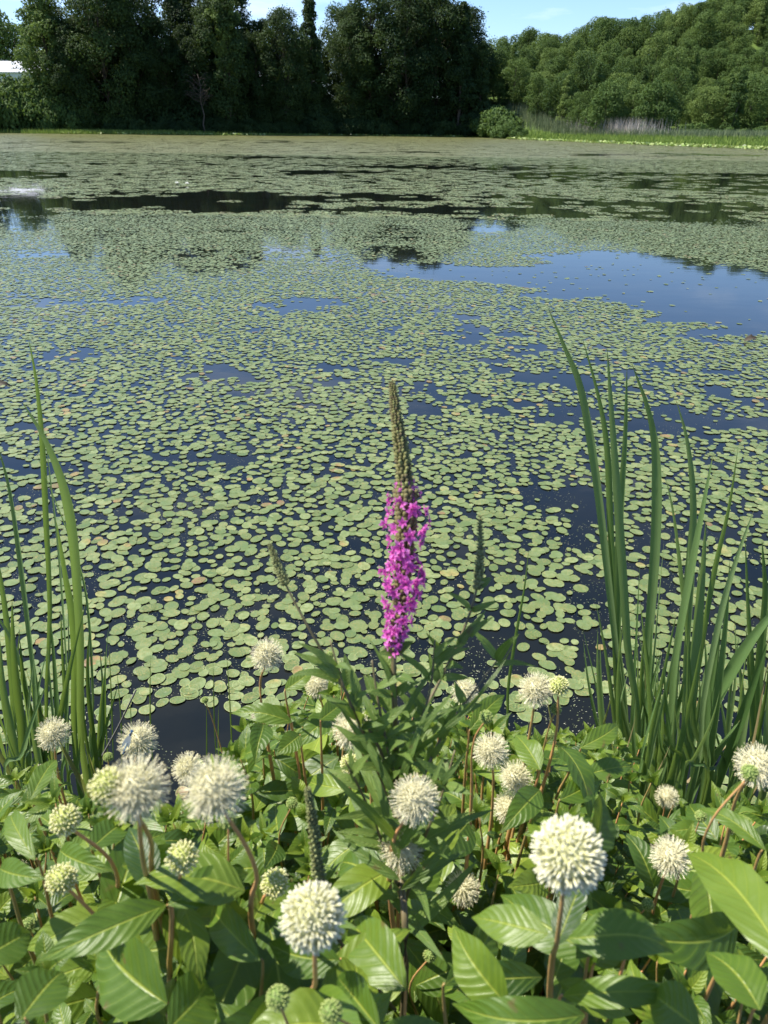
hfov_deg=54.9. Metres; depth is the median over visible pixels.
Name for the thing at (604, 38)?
conifer
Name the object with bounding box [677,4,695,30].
hillside tree
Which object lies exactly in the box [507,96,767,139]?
reeds
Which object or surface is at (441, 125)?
shrub
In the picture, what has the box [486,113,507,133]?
shrub
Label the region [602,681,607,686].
lily pad
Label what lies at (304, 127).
shrub
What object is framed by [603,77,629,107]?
hillside tree
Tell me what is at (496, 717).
lily pad
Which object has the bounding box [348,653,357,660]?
lily pad
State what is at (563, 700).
lily pad
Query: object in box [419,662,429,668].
lily pad
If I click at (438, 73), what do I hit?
shaded tree
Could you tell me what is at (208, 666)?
lily pad
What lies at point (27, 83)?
shrub
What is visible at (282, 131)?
shrub
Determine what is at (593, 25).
hillside tree
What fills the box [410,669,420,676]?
lily pad
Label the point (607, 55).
hillside tree
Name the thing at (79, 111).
shrub
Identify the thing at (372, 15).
shaded tree
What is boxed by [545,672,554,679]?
lily pad
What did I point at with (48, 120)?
shrub
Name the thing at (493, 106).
shrub
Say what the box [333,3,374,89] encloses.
shaded tree
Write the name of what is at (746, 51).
hillside tree
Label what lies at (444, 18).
shaded tree
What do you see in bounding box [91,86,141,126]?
shrub
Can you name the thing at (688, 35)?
hillside tree
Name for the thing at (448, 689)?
lily pad
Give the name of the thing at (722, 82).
hillside tree
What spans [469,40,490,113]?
pine tree
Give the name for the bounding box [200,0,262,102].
shaded tree
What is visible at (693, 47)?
hillside tree
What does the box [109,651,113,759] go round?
sedge
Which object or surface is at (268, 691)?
lily pad
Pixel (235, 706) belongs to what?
lily pad
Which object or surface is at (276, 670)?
lily pad
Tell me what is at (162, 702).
lily pad
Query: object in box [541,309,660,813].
cattail
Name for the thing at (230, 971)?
buttonbush
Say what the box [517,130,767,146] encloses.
grass
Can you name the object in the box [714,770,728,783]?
lily pad
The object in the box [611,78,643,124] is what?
hillside tree
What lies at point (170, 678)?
lily pad
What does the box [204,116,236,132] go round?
shrub
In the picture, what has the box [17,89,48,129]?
shrub
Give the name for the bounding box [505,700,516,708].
lily pad
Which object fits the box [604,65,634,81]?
hillside tree
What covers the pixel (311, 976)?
buttonbush
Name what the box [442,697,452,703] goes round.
lily pad
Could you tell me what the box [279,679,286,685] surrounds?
lily pad
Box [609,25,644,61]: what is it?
hillside tree
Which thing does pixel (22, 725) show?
cattail
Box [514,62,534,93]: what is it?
hillside tree
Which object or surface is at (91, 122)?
shrub
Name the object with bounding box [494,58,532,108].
hillside tree
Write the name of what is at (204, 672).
lily pad
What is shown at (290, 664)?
lily pad
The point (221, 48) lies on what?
broadleaf tree
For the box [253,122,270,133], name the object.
shrub
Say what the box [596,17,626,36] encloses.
hillside tree
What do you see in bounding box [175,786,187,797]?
lily pad
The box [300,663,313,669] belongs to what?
lily pad
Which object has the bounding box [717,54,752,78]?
hillside tree
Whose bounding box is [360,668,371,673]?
lily pad
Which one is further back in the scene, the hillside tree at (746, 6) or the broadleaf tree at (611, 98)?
the hillside tree at (746, 6)
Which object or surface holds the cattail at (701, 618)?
on the ground at (755, 47)
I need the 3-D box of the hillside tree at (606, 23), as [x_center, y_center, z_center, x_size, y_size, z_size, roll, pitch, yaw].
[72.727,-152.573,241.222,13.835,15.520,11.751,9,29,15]
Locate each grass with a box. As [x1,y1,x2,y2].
[0,127,318,135]
[195,132,513,138]
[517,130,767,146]
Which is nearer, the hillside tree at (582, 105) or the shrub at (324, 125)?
the hillside tree at (582, 105)
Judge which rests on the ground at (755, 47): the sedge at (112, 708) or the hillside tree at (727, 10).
the hillside tree at (727, 10)
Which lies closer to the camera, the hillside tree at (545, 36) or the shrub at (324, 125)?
the shrub at (324, 125)
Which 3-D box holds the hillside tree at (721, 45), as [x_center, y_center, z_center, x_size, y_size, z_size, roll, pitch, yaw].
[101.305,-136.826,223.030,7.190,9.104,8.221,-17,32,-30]
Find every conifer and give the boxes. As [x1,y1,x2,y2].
[505,42,518,83]
[555,74,573,123]
[587,61,604,103]
[595,26,608,63]
[634,18,645,54]
[638,67,648,92]
[684,50,700,90]
[715,72,736,128]
[719,67,748,131]
[753,0,767,45]
[760,15,767,47]
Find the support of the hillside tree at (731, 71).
on the ground at (755, 47)
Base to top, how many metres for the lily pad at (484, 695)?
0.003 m
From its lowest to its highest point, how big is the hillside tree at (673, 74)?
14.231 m
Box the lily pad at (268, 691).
[264,685,277,694]
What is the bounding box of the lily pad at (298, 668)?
[292,665,302,673]
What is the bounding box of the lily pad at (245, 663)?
[241,657,256,667]
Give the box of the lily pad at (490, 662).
[487,660,497,666]
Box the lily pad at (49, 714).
[43,707,54,719]
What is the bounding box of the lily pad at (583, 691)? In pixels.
[575,687,593,695]
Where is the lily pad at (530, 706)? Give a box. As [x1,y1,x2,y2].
[522,700,539,708]
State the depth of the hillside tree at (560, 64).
215.89 m
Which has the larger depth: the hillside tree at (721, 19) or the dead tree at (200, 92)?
the hillside tree at (721, 19)
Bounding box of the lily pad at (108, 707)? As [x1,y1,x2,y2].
[94,705,110,714]
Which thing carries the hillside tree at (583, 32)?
on the ground at (755, 47)
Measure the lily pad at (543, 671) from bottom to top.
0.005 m
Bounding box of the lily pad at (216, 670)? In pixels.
[208,666,222,674]
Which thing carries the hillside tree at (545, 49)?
on the ground at (755, 47)
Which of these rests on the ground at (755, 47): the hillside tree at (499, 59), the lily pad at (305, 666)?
the hillside tree at (499, 59)
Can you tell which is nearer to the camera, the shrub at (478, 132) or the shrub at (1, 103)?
the shrub at (1, 103)
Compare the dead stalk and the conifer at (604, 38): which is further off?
the conifer at (604, 38)
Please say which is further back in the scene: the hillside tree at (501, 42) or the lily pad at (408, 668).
the hillside tree at (501, 42)
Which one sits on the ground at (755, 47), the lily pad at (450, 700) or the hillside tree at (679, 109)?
the hillside tree at (679, 109)
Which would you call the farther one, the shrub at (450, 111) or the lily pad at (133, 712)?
the shrub at (450, 111)
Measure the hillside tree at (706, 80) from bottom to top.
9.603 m
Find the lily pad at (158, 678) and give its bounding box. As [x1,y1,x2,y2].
[148,673,165,684]
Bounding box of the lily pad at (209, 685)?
[205,680,212,688]
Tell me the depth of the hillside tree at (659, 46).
220.63 m
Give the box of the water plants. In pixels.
[60,131,767,149]
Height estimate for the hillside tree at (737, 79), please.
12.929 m
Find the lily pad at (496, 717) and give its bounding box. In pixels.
[493,714,505,728]
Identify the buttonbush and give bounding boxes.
[0,716,187,1023]
[14,714,272,1023]
[76,700,346,1023]
[166,637,439,1023]
[307,698,461,1023]
[380,671,632,1023]
[447,716,711,1023]
[524,720,767,1023]
[555,721,767,1023]
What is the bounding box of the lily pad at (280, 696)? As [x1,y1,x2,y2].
[276,692,289,699]
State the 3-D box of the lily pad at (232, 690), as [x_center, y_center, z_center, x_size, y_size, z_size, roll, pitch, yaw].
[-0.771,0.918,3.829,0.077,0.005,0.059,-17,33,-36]
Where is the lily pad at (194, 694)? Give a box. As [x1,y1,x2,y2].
[181,687,198,699]
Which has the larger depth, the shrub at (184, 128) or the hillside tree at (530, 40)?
the hillside tree at (530, 40)
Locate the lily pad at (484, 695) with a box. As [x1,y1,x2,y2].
[480,693,487,698]
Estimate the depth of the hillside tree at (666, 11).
252.04 m
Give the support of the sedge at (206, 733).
in the water
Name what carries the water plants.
on the water
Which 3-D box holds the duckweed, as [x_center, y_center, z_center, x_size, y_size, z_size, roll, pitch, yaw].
[0.002,0.014,5.591,9.000,0.001,6.078,1,28,0]
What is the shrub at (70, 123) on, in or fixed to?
on the ground at (755, 47)
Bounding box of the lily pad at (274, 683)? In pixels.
[265,679,281,687]
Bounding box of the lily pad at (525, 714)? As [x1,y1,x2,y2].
[517,707,534,721]
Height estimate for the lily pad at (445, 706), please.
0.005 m
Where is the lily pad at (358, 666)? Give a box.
[354,664,363,669]
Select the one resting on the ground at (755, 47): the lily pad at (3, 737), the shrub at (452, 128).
the shrub at (452, 128)
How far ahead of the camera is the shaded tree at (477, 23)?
213.86 m
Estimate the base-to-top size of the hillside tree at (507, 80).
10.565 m
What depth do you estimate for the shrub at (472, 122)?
207.97 m
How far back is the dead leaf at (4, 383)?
8.11 m
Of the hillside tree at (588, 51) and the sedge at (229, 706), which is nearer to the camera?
the sedge at (229, 706)
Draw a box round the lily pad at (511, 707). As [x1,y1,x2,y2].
[509,703,525,711]
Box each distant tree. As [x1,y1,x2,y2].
[0,9,23,60]
[0,22,39,60]
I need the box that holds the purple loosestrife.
[267,380,533,1015]
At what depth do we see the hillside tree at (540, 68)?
217.25 m
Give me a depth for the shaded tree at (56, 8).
188.62 m
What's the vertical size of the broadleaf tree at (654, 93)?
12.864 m
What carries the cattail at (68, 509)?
on the ground at (755, 47)
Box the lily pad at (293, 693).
[283,690,296,695]
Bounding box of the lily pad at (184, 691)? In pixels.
[180,685,199,693]
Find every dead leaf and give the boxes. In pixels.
[0,380,11,386]
[744,334,756,340]
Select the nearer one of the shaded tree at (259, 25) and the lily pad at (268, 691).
the lily pad at (268, 691)
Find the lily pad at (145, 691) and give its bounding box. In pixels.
[139,688,151,695]
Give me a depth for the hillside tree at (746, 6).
241.91 m
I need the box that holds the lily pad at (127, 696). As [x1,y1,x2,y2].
[122,694,133,704]
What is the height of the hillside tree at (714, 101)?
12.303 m
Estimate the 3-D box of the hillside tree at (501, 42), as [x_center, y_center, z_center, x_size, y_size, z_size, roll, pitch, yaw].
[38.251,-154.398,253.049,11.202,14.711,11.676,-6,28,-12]
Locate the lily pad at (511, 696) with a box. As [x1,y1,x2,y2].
[509,694,521,701]
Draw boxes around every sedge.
[105,675,107,752]
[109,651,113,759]
[117,675,121,764]
[149,664,152,762]
[206,706,207,755]
[213,673,216,761]
[218,705,219,762]
[227,663,231,740]
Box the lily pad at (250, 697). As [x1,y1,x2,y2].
[241,692,259,702]
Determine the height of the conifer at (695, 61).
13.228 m
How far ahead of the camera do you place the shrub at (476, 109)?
211.53 m
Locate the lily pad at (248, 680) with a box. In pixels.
[238,676,254,685]
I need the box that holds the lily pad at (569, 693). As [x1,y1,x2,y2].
[562,689,572,697]
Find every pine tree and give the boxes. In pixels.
[296,0,330,120]
[396,3,413,99]
[441,1,479,135]
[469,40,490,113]
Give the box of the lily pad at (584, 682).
[579,679,590,688]
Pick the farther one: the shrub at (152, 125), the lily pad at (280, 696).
the shrub at (152, 125)
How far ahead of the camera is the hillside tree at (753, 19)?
246.22 m
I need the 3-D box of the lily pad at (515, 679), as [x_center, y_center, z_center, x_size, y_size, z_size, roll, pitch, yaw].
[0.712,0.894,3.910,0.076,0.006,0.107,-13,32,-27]
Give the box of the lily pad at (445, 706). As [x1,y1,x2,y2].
[432,703,448,708]
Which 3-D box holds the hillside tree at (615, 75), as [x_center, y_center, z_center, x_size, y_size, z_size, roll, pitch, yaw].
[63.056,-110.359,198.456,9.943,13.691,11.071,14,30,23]
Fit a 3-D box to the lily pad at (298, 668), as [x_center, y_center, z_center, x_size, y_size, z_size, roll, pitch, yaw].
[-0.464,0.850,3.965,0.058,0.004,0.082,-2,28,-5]
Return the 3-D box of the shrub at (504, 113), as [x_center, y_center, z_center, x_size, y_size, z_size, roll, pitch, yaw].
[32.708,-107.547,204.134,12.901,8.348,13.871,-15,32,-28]
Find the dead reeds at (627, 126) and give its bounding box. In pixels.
[560,116,685,134]
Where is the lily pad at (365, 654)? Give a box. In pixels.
[355,651,367,656]
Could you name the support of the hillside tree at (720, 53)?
on the ground at (755, 47)
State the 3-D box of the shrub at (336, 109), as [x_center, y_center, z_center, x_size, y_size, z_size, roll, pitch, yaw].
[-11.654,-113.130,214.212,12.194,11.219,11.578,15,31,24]
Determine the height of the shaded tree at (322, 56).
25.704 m
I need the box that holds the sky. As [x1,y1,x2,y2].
[0,0,753,74]
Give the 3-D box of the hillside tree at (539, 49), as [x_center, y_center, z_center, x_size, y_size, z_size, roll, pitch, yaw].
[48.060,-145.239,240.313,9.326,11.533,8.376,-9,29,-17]
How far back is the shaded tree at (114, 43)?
187.54 m
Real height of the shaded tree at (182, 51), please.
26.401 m
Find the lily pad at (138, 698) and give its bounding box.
[132,691,146,703]
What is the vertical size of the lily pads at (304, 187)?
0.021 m
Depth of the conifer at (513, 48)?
227.52 m
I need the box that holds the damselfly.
[121,730,132,753]
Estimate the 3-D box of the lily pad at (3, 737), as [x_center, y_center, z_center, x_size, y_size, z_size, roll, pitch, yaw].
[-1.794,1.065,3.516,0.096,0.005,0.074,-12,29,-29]
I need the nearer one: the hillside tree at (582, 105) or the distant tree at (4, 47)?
the hillside tree at (582, 105)
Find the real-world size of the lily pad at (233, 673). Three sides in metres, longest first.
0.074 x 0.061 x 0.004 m
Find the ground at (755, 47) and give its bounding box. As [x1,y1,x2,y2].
[1,29,767,148]
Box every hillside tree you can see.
[488,35,511,51]
[488,47,519,104]
[488,49,509,81]
[494,34,520,55]
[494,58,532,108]
[496,66,520,98]
[498,44,515,70]
[514,47,538,84]
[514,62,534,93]
[517,26,544,56]
[517,28,541,53]
[522,70,553,118]
[524,44,543,62]
[526,70,556,108]
[529,64,550,94]
[531,32,555,56]
[534,38,558,61]
[535,47,563,71]
[541,47,557,71]
[541,72,581,119]
[542,34,561,50]
[544,55,573,84]
[544,59,560,72]
[551,68,580,107]
[558,36,587,66]
[559,33,585,62]
[561,90,593,128]
[562,46,597,91]
[564,25,593,48]
[567,50,607,102]
[581,62,610,102]
[584,94,609,122]
[586,16,611,45]
[588,16,627,57]
[592,42,623,81]
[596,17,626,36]
[596,39,625,67]
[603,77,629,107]
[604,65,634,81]
[606,56,639,79]
[606,71,633,88]
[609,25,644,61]
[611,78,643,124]
[612,17,645,57]
[621,48,634,59]
[627,55,652,83]
[628,13,649,41]
[634,63,665,83]
[635,13,672,57]
[635,31,675,74]
[649,11,663,49]
[649,14,678,39]
[649,82,688,129]
[650,30,671,60]
[651,57,668,80]
[653,46,696,88]
[654,44,672,60]
[657,65,697,104]
[661,8,676,38]
[661,11,688,47]
[665,26,682,48]
[673,38,700,75]
[674,1,696,44]
[676,30,698,58]
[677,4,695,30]
[677,89,707,126]
[687,7,721,59]
[687,86,726,128]
[688,0,717,29]
[688,46,721,86]
[692,76,715,100]
[692,86,724,125]
[695,0,726,25]
[701,26,717,47]
[703,48,732,80]
[709,2,747,47]
[710,78,730,119]
[713,40,731,70]
[714,11,727,39]
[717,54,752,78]
[720,65,750,85]
[724,0,756,22]
[724,21,752,54]
[725,71,767,129]
[726,71,767,126]
[729,0,756,30]
[729,34,754,59]
[732,48,757,72]
[733,70,752,92]
[742,0,767,35]
[749,0,759,30]
[749,48,767,79]
[754,38,767,70]
[759,67,767,79]
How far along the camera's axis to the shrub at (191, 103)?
193.87 m
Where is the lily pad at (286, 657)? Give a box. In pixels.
[282,654,299,662]
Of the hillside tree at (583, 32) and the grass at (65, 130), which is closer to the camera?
the grass at (65, 130)
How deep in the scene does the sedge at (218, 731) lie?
3.14 m
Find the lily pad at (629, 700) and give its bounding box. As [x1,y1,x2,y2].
[627,694,630,704]
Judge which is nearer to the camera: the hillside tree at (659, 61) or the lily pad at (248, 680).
the lily pad at (248, 680)
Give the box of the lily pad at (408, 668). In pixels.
[403,663,415,673]
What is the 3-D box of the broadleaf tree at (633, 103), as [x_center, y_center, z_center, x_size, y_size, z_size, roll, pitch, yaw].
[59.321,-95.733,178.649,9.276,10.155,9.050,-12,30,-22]
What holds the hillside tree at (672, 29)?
on the ground at (755, 47)
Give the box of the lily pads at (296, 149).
[0,133,767,160]
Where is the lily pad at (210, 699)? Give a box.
[200,696,212,702]
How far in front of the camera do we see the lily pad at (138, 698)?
3.76 m
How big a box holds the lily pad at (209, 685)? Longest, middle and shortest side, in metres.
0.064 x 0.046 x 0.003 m
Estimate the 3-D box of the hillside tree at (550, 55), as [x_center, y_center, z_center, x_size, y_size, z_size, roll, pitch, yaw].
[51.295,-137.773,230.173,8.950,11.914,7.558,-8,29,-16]
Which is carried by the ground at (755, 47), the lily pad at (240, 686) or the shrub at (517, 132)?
the shrub at (517, 132)
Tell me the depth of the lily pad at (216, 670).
3.96 m
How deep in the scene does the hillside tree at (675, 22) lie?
236.26 m
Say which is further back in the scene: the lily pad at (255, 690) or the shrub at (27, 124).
the shrub at (27, 124)
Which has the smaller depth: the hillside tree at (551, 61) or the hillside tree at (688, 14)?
the hillside tree at (551, 61)
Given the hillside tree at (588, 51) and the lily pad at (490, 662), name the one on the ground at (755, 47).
the hillside tree at (588, 51)
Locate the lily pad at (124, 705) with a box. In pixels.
[121,699,129,709]
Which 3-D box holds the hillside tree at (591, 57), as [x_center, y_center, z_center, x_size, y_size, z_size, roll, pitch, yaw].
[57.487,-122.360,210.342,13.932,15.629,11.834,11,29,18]
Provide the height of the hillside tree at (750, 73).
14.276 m
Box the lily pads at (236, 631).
[0,211,767,814]
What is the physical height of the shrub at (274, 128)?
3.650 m
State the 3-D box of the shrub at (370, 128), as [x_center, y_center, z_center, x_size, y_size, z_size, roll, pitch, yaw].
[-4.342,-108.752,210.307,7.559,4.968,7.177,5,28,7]
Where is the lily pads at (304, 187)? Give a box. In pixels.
[0,150,767,221]
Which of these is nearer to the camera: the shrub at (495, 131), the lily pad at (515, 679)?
the lily pad at (515, 679)
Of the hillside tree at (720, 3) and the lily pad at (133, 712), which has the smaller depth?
the lily pad at (133, 712)
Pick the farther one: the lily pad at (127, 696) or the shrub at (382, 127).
the shrub at (382, 127)
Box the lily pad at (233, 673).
[226,669,239,676]
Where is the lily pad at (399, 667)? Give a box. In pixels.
[396,665,402,671]
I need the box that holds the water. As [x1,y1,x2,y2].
[0,133,767,813]
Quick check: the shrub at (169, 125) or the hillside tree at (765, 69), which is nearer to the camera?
the shrub at (169, 125)
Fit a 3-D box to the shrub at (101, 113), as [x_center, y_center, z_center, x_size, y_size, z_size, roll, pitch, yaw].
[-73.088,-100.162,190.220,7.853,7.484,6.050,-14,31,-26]
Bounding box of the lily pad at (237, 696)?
[228,692,243,699]
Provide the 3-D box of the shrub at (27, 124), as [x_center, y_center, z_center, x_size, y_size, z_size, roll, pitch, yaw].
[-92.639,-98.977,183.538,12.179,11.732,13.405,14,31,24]
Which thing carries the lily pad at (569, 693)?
on the water
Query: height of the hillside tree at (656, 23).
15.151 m
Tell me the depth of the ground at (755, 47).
208.40 m
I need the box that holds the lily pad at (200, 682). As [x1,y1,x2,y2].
[189,677,205,689]
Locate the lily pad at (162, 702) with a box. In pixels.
[156,698,168,706]
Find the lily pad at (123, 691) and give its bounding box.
[108,688,128,698]
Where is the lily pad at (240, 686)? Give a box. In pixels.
[232,680,244,689]
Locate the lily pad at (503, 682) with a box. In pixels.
[500,679,513,687]
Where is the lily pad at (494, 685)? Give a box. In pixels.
[488,680,498,688]
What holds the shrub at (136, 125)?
on the ground at (755, 47)
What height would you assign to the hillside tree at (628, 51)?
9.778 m
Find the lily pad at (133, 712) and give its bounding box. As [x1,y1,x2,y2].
[123,708,136,717]
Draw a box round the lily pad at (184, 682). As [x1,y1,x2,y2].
[179,678,189,686]
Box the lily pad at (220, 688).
[214,685,226,691]
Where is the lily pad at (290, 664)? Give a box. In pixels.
[284,658,298,669]
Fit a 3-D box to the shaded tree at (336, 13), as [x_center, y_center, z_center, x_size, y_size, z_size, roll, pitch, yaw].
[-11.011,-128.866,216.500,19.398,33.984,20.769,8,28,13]
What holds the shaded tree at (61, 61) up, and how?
on the ground at (755, 47)
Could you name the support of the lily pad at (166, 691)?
on the water
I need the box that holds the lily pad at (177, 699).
[170,696,185,703]
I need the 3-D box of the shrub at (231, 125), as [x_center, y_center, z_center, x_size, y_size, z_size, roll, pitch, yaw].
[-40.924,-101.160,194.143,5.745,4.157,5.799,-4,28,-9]
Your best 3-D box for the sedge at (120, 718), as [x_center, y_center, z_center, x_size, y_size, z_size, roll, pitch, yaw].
[-1.171,0.932,3.270,0.068,0.596,0.005,-7,29,-15]
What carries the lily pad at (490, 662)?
on the water
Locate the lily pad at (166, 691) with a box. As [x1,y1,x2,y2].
[155,687,171,697]
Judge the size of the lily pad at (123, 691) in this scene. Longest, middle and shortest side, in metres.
0.105 x 0.074 x 0.005 m
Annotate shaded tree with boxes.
[8,0,67,76]
[12,0,77,114]
[40,14,102,128]
[50,0,154,129]
[69,2,158,93]
[86,0,175,122]
[134,18,191,121]
[140,0,202,87]
[160,0,241,102]
[170,20,222,123]
[188,0,256,121]
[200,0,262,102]
[238,30,278,122]
[244,18,295,99]
[252,3,314,125]
[266,27,309,102]
[300,37,333,102]
[318,1,373,103]
[322,14,378,120]
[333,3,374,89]
[339,0,406,122]
[351,25,400,107]
[365,0,444,129]
[398,0,456,102]
[401,0,474,121]
[435,1,497,104]
[440,38,484,115]
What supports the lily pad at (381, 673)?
on the water
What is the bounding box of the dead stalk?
[102,689,136,756]
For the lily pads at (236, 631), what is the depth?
6.91 m
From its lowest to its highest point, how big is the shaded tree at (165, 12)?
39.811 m
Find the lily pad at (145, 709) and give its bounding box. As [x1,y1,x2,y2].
[139,705,154,713]
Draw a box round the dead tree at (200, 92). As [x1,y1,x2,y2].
[182,72,212,130]
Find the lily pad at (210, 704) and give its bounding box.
[204,696,217,706]
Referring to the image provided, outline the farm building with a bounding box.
[0,61,40,80]
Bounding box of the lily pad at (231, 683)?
[227,680,239,686]
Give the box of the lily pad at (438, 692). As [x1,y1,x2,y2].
[430,688,441,695]
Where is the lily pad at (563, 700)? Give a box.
[553,694,568,704]
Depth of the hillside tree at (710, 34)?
233.61 m
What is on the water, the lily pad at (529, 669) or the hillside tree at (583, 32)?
the lily pad at (529, 669)
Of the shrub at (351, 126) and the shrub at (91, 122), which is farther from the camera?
the shrub at (351, 126)
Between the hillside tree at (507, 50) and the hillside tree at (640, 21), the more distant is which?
the hillside tree at (640, 21)
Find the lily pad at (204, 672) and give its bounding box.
[199,669,208,675]
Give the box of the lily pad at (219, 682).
[214,680,225,685]
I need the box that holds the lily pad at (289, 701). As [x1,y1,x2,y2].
[280,698,293,706]
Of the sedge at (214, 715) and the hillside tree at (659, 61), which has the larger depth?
the hillside tree at (659, 61)
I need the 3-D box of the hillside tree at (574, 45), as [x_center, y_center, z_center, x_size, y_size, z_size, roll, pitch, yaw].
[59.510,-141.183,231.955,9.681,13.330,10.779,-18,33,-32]
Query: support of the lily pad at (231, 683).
on the water
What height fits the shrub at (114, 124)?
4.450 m
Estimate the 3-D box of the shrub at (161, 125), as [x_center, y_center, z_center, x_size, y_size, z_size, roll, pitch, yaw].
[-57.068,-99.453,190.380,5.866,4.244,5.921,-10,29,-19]
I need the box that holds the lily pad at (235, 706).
[224,701,240,711]
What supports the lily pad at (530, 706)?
on the water
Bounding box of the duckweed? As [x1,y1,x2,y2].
[2,391,761,791]
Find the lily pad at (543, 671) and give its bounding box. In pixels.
[531,667,548,677]
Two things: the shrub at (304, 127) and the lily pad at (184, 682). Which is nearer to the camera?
the lily pad at (184, 682)
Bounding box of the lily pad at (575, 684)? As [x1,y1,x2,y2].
[567,678,583,689]
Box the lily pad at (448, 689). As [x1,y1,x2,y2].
[446,685,454,693]
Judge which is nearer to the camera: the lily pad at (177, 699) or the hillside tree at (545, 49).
the lily pad at (177, 699)
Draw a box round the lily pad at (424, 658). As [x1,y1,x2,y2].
[420,655,428,661]
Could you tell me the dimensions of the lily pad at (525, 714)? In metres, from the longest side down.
0.105 x 0.087 x 0.006 m
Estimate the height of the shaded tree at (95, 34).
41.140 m
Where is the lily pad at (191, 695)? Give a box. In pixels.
[183,686,202,697]
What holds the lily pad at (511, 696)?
on the water
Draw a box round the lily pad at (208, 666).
[205,663,222,671]
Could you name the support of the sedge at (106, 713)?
in the water
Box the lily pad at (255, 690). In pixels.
[253,687,263,695]
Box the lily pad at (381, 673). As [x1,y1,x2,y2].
[377,670,386,678]
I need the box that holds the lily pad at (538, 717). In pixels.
[530,712,541,722]
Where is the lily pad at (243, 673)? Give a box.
[240,671,248,676]
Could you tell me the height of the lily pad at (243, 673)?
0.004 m
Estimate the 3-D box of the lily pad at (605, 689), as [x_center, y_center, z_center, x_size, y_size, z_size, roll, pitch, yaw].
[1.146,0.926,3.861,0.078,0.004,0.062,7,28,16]
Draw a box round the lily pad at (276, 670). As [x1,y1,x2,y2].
[269,666,278,672]
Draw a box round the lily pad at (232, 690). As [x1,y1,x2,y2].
[228,687,240,693]
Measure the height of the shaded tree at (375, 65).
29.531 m
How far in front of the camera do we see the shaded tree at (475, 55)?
211.07 m
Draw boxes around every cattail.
[0,453,53,805]
[20,453,108,815]
[22,338,117,793]
[506,551,528,727]
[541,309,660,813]
[611,401,707,807]
[611,603,739,842]
[614,365,725,785]
[640,451,737,816]
[674,511,767,824]
[710,540,767,825]
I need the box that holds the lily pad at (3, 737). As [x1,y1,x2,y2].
[1,732,16,741]
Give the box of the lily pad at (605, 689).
[602,685,608,692]
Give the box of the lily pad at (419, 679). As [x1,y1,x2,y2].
[416,677,426,685]
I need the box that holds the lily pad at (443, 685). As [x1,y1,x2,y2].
[433,680,447,689]
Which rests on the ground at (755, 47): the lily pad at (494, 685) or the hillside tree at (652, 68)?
the hillside tree at (652, 68)
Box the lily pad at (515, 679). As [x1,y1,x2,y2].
[511,674,524,686]
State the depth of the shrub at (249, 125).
196.57 m
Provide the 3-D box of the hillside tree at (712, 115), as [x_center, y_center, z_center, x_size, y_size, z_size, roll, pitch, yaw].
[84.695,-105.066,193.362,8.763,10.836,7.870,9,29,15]
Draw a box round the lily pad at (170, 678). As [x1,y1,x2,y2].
[159,673,176,684]
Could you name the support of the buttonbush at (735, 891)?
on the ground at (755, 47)
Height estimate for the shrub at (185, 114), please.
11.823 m
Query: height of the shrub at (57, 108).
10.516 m
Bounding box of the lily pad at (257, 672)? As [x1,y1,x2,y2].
[254,669,267,675]
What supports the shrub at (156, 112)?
on the ground at (755, 47)
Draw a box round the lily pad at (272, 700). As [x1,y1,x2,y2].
[263,697,280,704]
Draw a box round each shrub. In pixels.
[0,73,30,97]
[0,83,22,129]
[0,86,38,131]
[0,95,7,130]
[3,87,38,127]
[9,75,50,117]
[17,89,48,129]
[29,70,75,126]
[33,95,66,129]
[47,100,69,128]
[51,76,104,127]
[60,103,94,129]
[82,111,100,129]
[88,106,107,128]
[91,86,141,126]
[101,117,129,129]
[126,119,148,130]
[140,88,185,126]
[147,122,159,130]
[153,93,199,124]
[155,119,168,130]
[164,120,181,131]
[172,121,191,131]
[181,119,201,131]
[183,83,232,117]
[193,116,216,132]
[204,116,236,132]
[219,119,238,132]
[234,123,244,132]
[241,119,266,133]
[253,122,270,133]
[266,122,280,133]
[271,121,289,133]
[275,117,299,133]
[298,118,318,134]
[310,114,335,134]
[330,99,360,122]
[331,122,343,134]
[337,118,365,135]
[359,119,379,134]
[373,90,409,134]
[375,123,392,135]
[384,120,398,134]
[395,123,417,134]
[429,120,449,136]
[431,121,462,135]
[438,92,470,134]
[462,104,510,119]
[468,117,489,137]
[470,96,495,115]
[473,121,489,137]
[477,105,524,133]
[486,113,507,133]
[489,117,519,137]
[496,121,516,138]
[508,126,528,138]
[675,123,697,131]
[692,122,708,130]
[752,125,767,131]
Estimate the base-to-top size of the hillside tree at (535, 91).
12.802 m
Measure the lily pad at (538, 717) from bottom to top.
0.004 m
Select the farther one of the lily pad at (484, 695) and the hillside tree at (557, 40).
the hillside tree at (557, 40)
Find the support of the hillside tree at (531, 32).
on the ground at (755, 47)
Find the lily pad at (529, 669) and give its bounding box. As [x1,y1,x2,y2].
[527,667,540,673]
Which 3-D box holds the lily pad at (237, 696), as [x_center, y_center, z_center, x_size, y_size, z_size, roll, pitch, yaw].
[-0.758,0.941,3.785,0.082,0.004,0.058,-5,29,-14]
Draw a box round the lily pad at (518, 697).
[516,694,527,701]
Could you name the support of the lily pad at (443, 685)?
on the water
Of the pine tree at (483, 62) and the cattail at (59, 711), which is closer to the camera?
the cattail at (59, 711)
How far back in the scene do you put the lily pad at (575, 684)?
3.89 m
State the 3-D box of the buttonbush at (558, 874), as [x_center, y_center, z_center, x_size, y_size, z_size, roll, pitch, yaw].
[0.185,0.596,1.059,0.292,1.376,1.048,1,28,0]
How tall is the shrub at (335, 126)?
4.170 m
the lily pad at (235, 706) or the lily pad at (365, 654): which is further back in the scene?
the lily pad at (365, 654)
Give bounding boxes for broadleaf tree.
[202,0,240,121]
[577,81,630,132]
[612,91,645,127]
[629,79,679,129]
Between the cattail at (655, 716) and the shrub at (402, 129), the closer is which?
the cattail at (655, 716)

